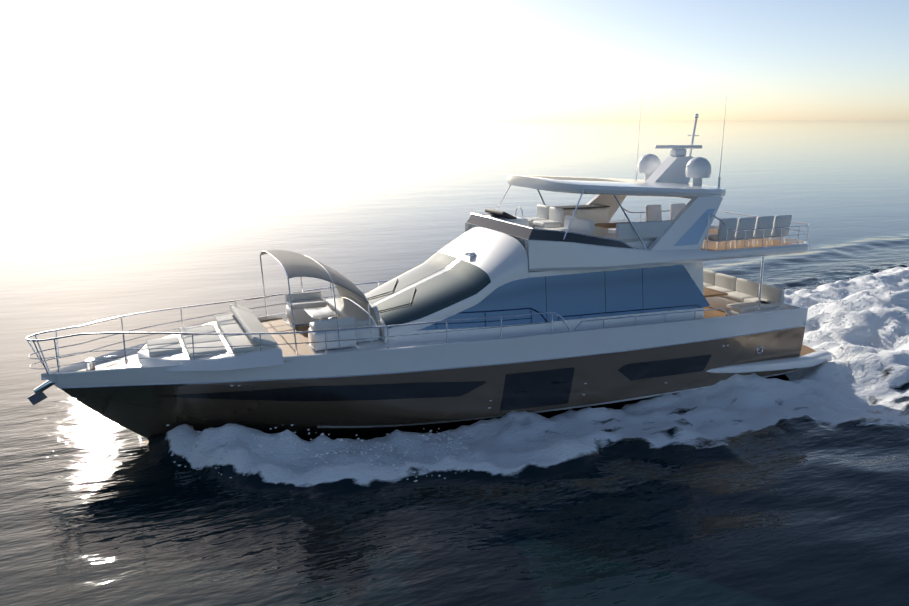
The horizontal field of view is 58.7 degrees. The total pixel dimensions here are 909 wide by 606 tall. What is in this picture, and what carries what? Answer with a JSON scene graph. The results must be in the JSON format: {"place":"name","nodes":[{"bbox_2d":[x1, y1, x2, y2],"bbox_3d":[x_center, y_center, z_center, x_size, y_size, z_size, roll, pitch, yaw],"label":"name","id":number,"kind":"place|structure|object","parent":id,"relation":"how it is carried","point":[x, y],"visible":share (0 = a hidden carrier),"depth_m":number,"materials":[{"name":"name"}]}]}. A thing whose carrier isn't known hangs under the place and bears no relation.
{"place":"outdoors","nodes":[
{"label":"outdoors","id":0,"kind":"place"},
{"bbox_2d":[0,120,908,605],"bbox_3d":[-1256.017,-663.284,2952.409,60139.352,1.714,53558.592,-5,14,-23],"label":"sea","id":1,"kind":"structure","parent":0,"point":[772,490],"depth_m":18.69,"materials":[{"name":"teal liquid"}]},
{"bbox_2d":[25,95,831,437],"bbox_3d":[0.467,-0.952,20.256,20.350,8.358,5.172,-5,14,-23],"label":"motor yacht","id":2,"kind":"object","parent":1,"relation":"on","point":[493,313],"visible":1,"depth_m":18.95,"materials":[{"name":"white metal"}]},
{"bbox_2d":[166,258,908,483],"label":"wake spray","id":3,"kind":"object","parent":1,"relation":"on","point":[437,451],"visible":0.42,"depth_m":16.58,"materials":[{"name":"white liquid"}]},
{"bbox_2d":[0,0,908,119],"label":"sky","id":4,"kind":"structure","parent":0,"point":[60,59],"materials":[{"name":"white"}]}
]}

